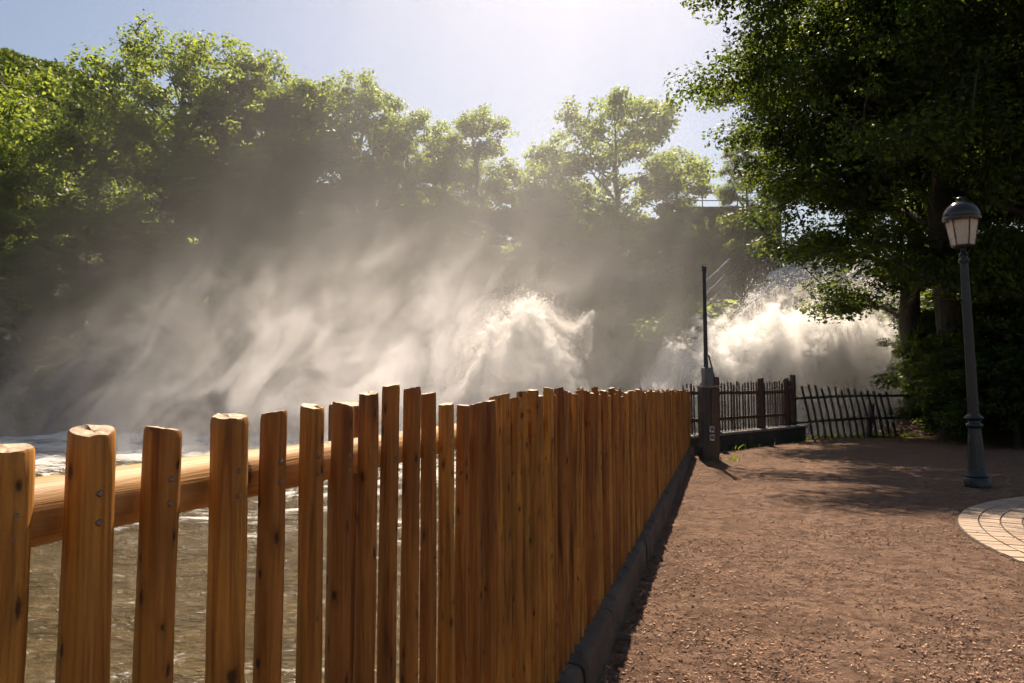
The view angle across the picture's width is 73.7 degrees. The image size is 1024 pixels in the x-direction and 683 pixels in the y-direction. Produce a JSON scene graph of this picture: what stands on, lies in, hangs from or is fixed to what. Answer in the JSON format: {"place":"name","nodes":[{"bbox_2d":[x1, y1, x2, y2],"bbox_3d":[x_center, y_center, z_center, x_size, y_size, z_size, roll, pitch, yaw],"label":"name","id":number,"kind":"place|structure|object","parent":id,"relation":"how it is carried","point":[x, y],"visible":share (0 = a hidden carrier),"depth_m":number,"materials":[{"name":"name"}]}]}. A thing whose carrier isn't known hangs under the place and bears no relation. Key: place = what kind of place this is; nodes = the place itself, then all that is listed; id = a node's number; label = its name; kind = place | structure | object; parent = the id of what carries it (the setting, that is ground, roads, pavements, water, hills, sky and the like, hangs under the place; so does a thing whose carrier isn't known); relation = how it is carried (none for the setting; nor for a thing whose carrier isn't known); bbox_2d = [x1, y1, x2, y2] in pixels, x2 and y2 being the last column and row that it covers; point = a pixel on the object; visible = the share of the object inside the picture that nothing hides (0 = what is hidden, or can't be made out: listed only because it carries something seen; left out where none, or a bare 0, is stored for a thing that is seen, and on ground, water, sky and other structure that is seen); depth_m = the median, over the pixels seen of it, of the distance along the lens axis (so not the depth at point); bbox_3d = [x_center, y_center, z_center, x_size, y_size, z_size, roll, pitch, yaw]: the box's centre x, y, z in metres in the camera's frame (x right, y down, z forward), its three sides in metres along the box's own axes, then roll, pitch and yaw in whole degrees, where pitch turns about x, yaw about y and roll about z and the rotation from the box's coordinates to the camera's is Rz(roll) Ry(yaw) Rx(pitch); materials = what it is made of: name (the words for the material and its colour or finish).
{"place":"outdoors","nodes":[
{"label":"outdoors","id":0,"kind":"place"},
{"bbox_2d":[0,427,697,682],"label":"river water","id":1,"kind":"structure","parent":0,"point":[190,601],"depth_m":8.88,"materials":[{"name":"liquid"}]},
{"bbox_2d":[379,267,599,434],"bbox_3d":[-1.955,1.406,29.372,12.710,9.909,5.801,0,-4,0],"label":"water plume","id":2,"kind":"object","parent":1,"relation":"in","point":[588,316],"visible":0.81,"depth_m":30.29,"materials":[{"name":"white liquid"}]},
{"bbox_2d":[0,0,1017,265],"label":"sky","id":3,"kind":"structure","parent":0,"point":[520,58],"materials":[{"name":"white"}]},
{"bbox_2d":[0,153,1023,682],"bbox_3d":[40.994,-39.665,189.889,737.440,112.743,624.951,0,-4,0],"label":"ground","id":4,"kind":"structure","parent":0,"point":[58,399],"depth_m":8.02,"materials":[{"name":"brown soil"}]},
{"bbox_2d":[0,142,86,358],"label":"broadleaf tree","id":5,"kind":"object","parent":4,"relation":"on","point":[9,220],"visible":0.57,"depth_m":41.79,"materials":[{"name":"green plant"}]},
{"bbox_2d":[0,235,87,390],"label":"broadleaf tree","id":6,"kind":"object","parent":4,"relation":"on","point":[12,297],"visible":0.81,"depth_m":38.65,"materials":[{"name":"green plant"}]},
{"bbox_2d":[9,210,139,384],"bbox_3d":[-25.772,-2.760,40.363,7.467,10.683,6.711,-4,-5,42],"label":"broadleaf tree","id":7,"kind":"object","parent":4,"relation":"on","point":[60,315],"visible":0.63,"depth_m":39.17,"materials":[{"name":"green plant"}]},
{"bbox_2d":[0,66,168,320],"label":"broadleaf tree","id":8,"kind":"object","parent":4,"relation":"on","point":[117,195],"visible":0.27,"depth_m":44.63,"materials":[{"name":"green plant"}]},
{"bbox_2d":[0,46,168,166],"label":"woods","id":9,"kind":"object","parent":4,"relation":"on","point":[12,59],"visible":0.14,"depth_m":118.13,"materials":[{"name":"green plant"}]},
{"bbox_2d":[66,241,188,392],"bbox_3d":[-22.092,-1.422,39.493,6.377,8.855,6.299,2,-4,-22],"label":"broadleaf tree","id":10,"kind":"object","parent":4,"relation":"on","point":[137,290],"visible":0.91,"depth_m":38.77,"materials":[{"name":"green plant"}]},
{"bbox_2d":[0,9,312,354],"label":"broadleaf tree","id":11,"kind":"object","parent":4,"relation":"on","point":[147,93],"visible":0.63,"depth_m":40.02,"materials":[{"name":"green plant"}]},
{"bbox_2d":[126,205,254,381],"bbox_3d":[-18.444,-2.856,40.299,7.751,10.561,7.846,2,-4,-30],"label":"broadleaf tree","id":12,"kind":"object","parent":4,"relation":"on","point":[149,269],"visible":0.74,"depth_m":39.44,"materials":[{"name":"green plant"}]},
{"bbox_2d":[122,39,366,331],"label":"broadleaf tree","id":13,"kind":"object","parent":4,"relation":"on","point":[245,162],"visible":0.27,"depth_m":43.68,"materials":[{"name":"green plant"}]},
{"bbox_2d":[194,245,317,390],"bbox_3d":[-14.738,-1.415,40.635,6.382,8.709,7.101,-1,-4,20],"label":"broadleaf tree","id":14,"kind":"object","parent":4,"relation":"on","point":[251,274],"visible":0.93,"depth_m":39.29,"materials":[{"name":"green plant"}]},
{"bbox_2d":[176,61,374,328],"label":"broadleaf tree","id":15,"kind":"object","parent":4,"relation":"on","point":[292,99],"visible":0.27,"depth_m":44.15,"materials":[{"name":"green plant"}]},
{"bbox_2d":[260,197,378,379],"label":"broadleaf tree","id":16,"kind":"object","parent":4,"relation":"on","point":[277,231],"visible":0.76,"depth_m":40.80,"materials":[{"name":"green plant"}]},
{"bbox_2d":[250,88,404,315],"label":"broadleaf tree","id":17,"kind":"object","parent":4,"relation":"on","point":[270,211],"visible":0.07,"depth_m":46.52,"materials":[{"name":"green plant"}]},
{"bbox_2d":[269,68,459,316],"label":"broadleaf tree","id":18,"kind":"object","parent":4,"relation":"on","point":[361,100],"visible":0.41,"depth_m":46.21,"materials":[{"name":"green plant"}]},
{"bbox_2d":[304,224,433,389],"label":"broadleaf tree","id":19,"kind":"object","parent":4,"relation":"on","point":[391,284],"visible":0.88,"depth_m":40.30,"materials":[{"name":"green plant"}]},
{"bbox_2d":[330,106,470,324],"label":"broadleaf tree","id":20,"kind":"object","parent":4,"relation":"on","point":[411,175],"visible":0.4,"depth_m":46.37,"materials":[{"name":"green plant"}]},
{"bbox_2d":[368,189,500,381],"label":"broadleaf tree","id":21,"kind":"object","parent":4,"relation":"on","point":[444,213],"visible":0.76,"depth_m":41.28,"materials":[{"name":"green plant"}]},
{"bbox_2d":[399,120,502,293],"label":"broadleaf tree","id":22,"kind":"object","parent":4,"relation":"on","point":[457,188],"visible":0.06,"depth_m":49.61,"materials":[{"name":"green plant"}]},
{"bbox_2d":[415,103,532,344],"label":"broadleaf tree","id":23,"kind":"object","parent":4,"relation":"on","point":[469,127],"visible":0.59,"depth_m":45.21,"materials":[{"name":"green plant"}]},
{"bbox_2d":[428,237,542,389],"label":"broadleaf tree","id":24,"kind":"object","parent":4,"relation":"on","point":[502,251],"visible":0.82,"depth_m":40.54,"materials":[{"name":"green plant"}]},
{"bbox_2d":[456,181,564,345],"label":"broadleaf tree","id":25,"kind":"object","parent":4,"relation":"on","point":[523,207],"visible":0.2,"depth_m":45.31,"materials":[{"name":"green plant"}]},
{"bbox_2d":[475,218,583,377],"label":"broadleaf tree","id":26,"kind":"object","parent":4,"relation":"on","point":[516,343],"visible":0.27,"depth_m":42.42,"materials":[{"name":"green plant"}]},
{"bbox_2d":[503,170,601,312],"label":"broadleaf tree","id":27,"kind":"object","parent":4,"relation":"on","point":[585,225],"visible":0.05,"depth_m":48.32,"materials":[{"name":"green plant"}]},
{"bbox_2d":[511,146,602,268],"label":"broadleaf tree","id":28,"kind":"object","parent":4,"relation":"on","point":[584,200],"visible":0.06,"depth_m":49.71,"materials":[{"name":"green plant"}]},
{"bbox_2d":[511,234,628,391],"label":"shrub","id":29,"kind":"object","parent":4,"relation":"on","point":[557,275],"visible":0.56,"depth_m":40.12,"materials":[{"name":"green plant"}]},
{"bbox_2d":[532,208,649,354],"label":"shrub","id":30,"kind":"object","parent":4,"relation":"on","point":[600,225],"visible":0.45,"depth_m":41.23,"materials":[{"name":"green plant"}]},
{"bbox_2d":[533,290,685,394],"bbox_3d":[5.695,1.863,38.613,8.310,9.693,8.209,-1,-4,19],"label":"shrub","id":31,"kind":"object","parent":4,"relation":"on","point":[615,313],"visible":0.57,"depth_m":37.05,"materials":[{"name":"green plant"}]},
{"bbox_2d":[503,83,717,309],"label":"broadleaf tree","id":32,"kind":"object","parent":4,"relation":"on","point":[660,179],"visible":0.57,"depth_m":44.51,"materials":[{"name":"green plant"}]},
{"bbox_2d":[557,445,694,682],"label":"kerb","id":33,"kind":"structure","parent":4,"relation":"on","point":[588,657],"depth_m":4.35,"materials":[{"name":"concrete"}]},
{"bbox_2d":[0,384,690,682],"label":"picket fence","id":34,"kind":"object","parent":33,"relation":"on","point":[559,492],"visible":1,"depth_m":1.52,"materials":[{"name":"brown wood"}]},
{"bbox_2d":[534,292,741,390],"bbox_3d":[8.882,0.799,41.566,14.673,7.462,13.888,2,-4,-29],"label":"shrub","id":35,"kind":"object","parent":4,"relation":"on","point":[651,336],"visible":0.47,"depth_m":37.17,"materials":[{"name":"green plant"}]},
{"bbox_2d":[590,255,697,382],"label":"shrub","id":36,"kind":"object","parent":4,"relation":"on","point":[648,299],"visible":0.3,"depth_m":41.52,"materials":[{"name":"green plant"}]},
{"bbox_2d":[627,216,719,355],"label":"shrub","id":37,"kind":"object","parent":4,"relation":"on","point":[678,255],"visible":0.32,"depth_m":44.25,"materials":[{"name":"green plant"}]},
{"bbox_2d":[625,146,738,279],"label":"broadleaf tree","id":38,"kind":"object","parent":4,"relation":"on","point":[699,189],"visible":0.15,"depth_m":48.99,"materials":[{"name":"green plant"}]},
{"bbox_2d":[653,252,750,368],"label":"shrub","id":39,"kind":"object","parent":4,"relation":"on","point":[693,260],"visible":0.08,"depth_m":44.61,"materials":[{"name":"green plant"}]},
{"bbox_2d":[667,208,754,342],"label":"shrub","id":40,"kind":"object","parent":4,"relation":"on","point":[701,229],"visible":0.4,"depth_m":44.46,"materials":[{"name":"green plant"}]},
{"bbox_2d":[696,258,729,460],"bbox_3d":[4.364,0.331,14.511,0.879,4.351,0.309,1,-4,-14],"label":"utility post","id":41,"kind":"object","parent":4,"relation":"on","point":[709,419],"visible":0.98,"depth_m":14.31,"materials":[{"name":"grey metal"}]},
{"bbox_2d":[694,245,743,329],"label":"shrub","id":42,"kind":"object","parent":4,"relation":"on","point":[732,260],"visible":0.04,"depth_m":46.25,"materials":[{"name":"green plant"}]},
{"bbox_2d":[660,207,781,294],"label":"stone wall","id":43,"kind":"structure","parent":4,"relation":"on","point":[708,213],"depth_m":48.58,"materials":[{"name":"concrete"}]},
{"bbox_2d":[666,193,737,206],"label":"guard railing","id":44,"kind":"object","parent":43,"relation":"on","point":[702,200],"visible":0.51,"depth_m":48.77,"materials":[{"name":"metal"}]},
{"bbox_2d":[717,207,771,265],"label":"shrub","id":45,"kind":"object","parent":4,"relation":"on","point":[728,230],"visible":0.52,"depth_m":45.62,"materials":[{"name":"green plant"}]},
{"bbox_2d":[712,122,779,264],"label":"broadleaf tree","id":46,"kind":"object","parent":4,"relation":"on","point":[727,193],"visible":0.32,"depth_m":47.73,"materials":[{"name":"green plant"}]},
{"bbox_2d":[690,425,807,453],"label":"concrete wall","id":47,"kind":"structure","parent":4,"relation":"on","point":[767,434],"depth_m":17.90,"materials":[{"name":"grey concrete"}]},
{"bbox_2d":[682,374,796,433],"bbox_3d":[6.193,1.580,18.173,0.254,1.517,6.316,-4,-5,44],"label":"picket fence","id":48,"kind":"object","parent":47,"relation":"on","point":[786,412],"visible":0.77,"depth_m":18.70,"materials":[{"name":"brown wood"}]},
{"bbox_2d":[627,248,903,433],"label":"plume","id":49,"kind":"structure","parent":4,"relation":"on","point":[767,335],"depth_m":31.13,"materials":[{"name":"white liquid"}]},
{"bbox_2d":[601,448,1023,682],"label":"wood chips","id":50,"kind":"object","parent":4,"relation":"on","point":[820,655],"visible":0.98,"depth_m":4.64,"materials":[{"name":"brown wood"}]},
{"bbox_2d":[710,432,921,461],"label":"weeds","id":51,"kind":"object","parent":4,"relation":"on","point":[821,436],"visible":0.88,"depth_m":19.77,"materials":[{"name":"green plant"}]},
{"bbox_2d":[661,0,1023,440],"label":"broadleaf tree","id":52,"kind":"object","parent":4,"relation":"on","point":[765,100],"visible":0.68,"depth_m":19.35,"materials":[{"name":"green plant"}]},
{"bbox_2d":[790,384,908,438],"bbox_3d":[10.109,2.171,20.539,3.963,1.813,0.246,1,6,-11],"label":"broken fence","id":53,"kind":"object","parent":4,"relation":"on","point":[870,418],"visible":0.81,"depth_m":20.43,"materials":[{"name":"brown wood"}]},
{"bbox_2d":[691,0,1023,416],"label":"broadleaf tree","id":54,"kind":"object","parent":4,"relation":"on","point":[907,313],"visible":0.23,"depth_m":21.85,"materials":[{"name":"green plant"}]},
{"bbox_2d":[876,337,904,377],"bbox_3d":[16.532,0.365,26.289,3.737,2.956,4.102,1,-4,-12],"label":"shrub","id":55,"kind":"object","parent":4,"relation":"on","point":[894,364],"visible":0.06,"depth_m":27.38,"materials":[{"name":"green plant"}]},
{"bbox_2d":[765,0,1023,312],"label":"broadleaf tree","id":56,"kind":"object","parent":4,"relation":"on","point":[988,273],"visible":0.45,"depth_m":18.23,"materials":[{"name":"green plant"}]},
{"bbox_2d":[891,315,936,409],"bbox_3d":[14.163,0.821,22.619,2.487,3.934,2.730,0,-4,0],"label":"shrub","id":57,"kind":"object","parent":4,"relation":"on","point":[922,331],"visible":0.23,"depth_m":22.82,"materials":[{"name":"green plant"}]},
{"bbox_2d":[865,288,971,348],"bbox_3d":[18.579,-0.532,28.178,6.361,3.820,5.794,0,-4,3],"label":"shrub","id":58,"kind":"object","parent":4,"relation":"on","point":[924,302],"visible":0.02,"depth_m":29.51,"materials":[{"name":"green plant"}]},
{"bbox_2d":[888,294,976,378],"bbox_3d":[17.357,0.160,25.528,6.572,3.999,7.214,-1,-4,19],"label":"shrub","id":59,"kind":"object","parent":4,"relation":"on","point":[930,314],"visible":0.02,"depth_m":24.34,"materials":[{"name":"green plant"}]},
{"bbox_2d":[861,224,1022,304],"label":"shrub","id":60,"kind":"object","parent":4,"relation":"on","point":[926,245],"visible":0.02,"depth_m":34.69,"materials":[{"name":"green plant"}]},
{"bbox_2d":[866,280,1023,389],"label":"shrub","id":61,"kind":"object","parent":4,"relation":"on","point":[896,382],"visible":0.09,"depth_m":24.39,"materials":[{"name":"green plant"}]},
{"bbox_2d":[903,319,1006,437],"bbox_3d":[13.145,1.091,19.463,3.166,3.802,2.884,-1,-4,15],"label":"shrub","id":62,"kind":"object","parent":4,"relation":"on","point":[926,350],"visible":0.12,"depth_m":19.57,"materials":[{"name":"green plant"}]},
{"bbox_2d":[887,338,1023,443],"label":"shrub","id":63,"kind":"object","parent":4,"relation":"on","point":[924,408],"visible":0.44,"depth_m":18.23,"materials":[{"name":"green plant"}]},
{"bbox_2d":[900,361,1022,436],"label":"shrub","id":64,"kind":"object","parent":4,"relation":"on","point":[917,375],"visible":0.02,"depth_m":20.57,"materials":[{"name":"green plant"}]},
{"bbox_2d":[941,196,991,488],"bbox_3d":[7.032,-0.001,10.509,0.524,4.530,0.524,0,-4,-17],"label":"street lamp","id":65,"kind":"object","parent":4,"relation":"on","point":[961,217],"visible":1,"depth_m":10.44,"materials":[{"name":"grey metal"}]},
{"bbox_2d":[926,343,1023,446],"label":"shrub","id":66,"kind":"object","parent":4,"relation":"on","point":[988,409],"visible":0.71,"depth_m":17.05,"materials":[{"name":"green plant"}]},
{"bbox_2d":[939,286,1023,401],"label":"shrub","id":67,"kind":"object","parent":4,"relation":"on","point":[1006,326],"visible":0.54,"depth_m":18.51,"materials":[{"name":"green plant"}]},
{"bbox_2d":[956,510,1023,564],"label":"path bedding","id":68,"kind":"object","parent":4,"relation":"on","point":[964,532],"visible":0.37,"depth_m":7.03,"materials":[{"name":"grey concrete"}]},
{"bbox_2d":[726,422,890,438],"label":"pool water","id":69,"kind":"structure","parent":0,"point":[834,429],"depth_m":40.90,"materials":[{"name":"grey liquid"}]},
{"bbox_2d":[958,496,1023,562],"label":"path paving","id":70,"kind":"structure","parent":0,"point":[1011,520],"depth_m":7.40,"materials":[{"name":"beige stone"}]}
]}

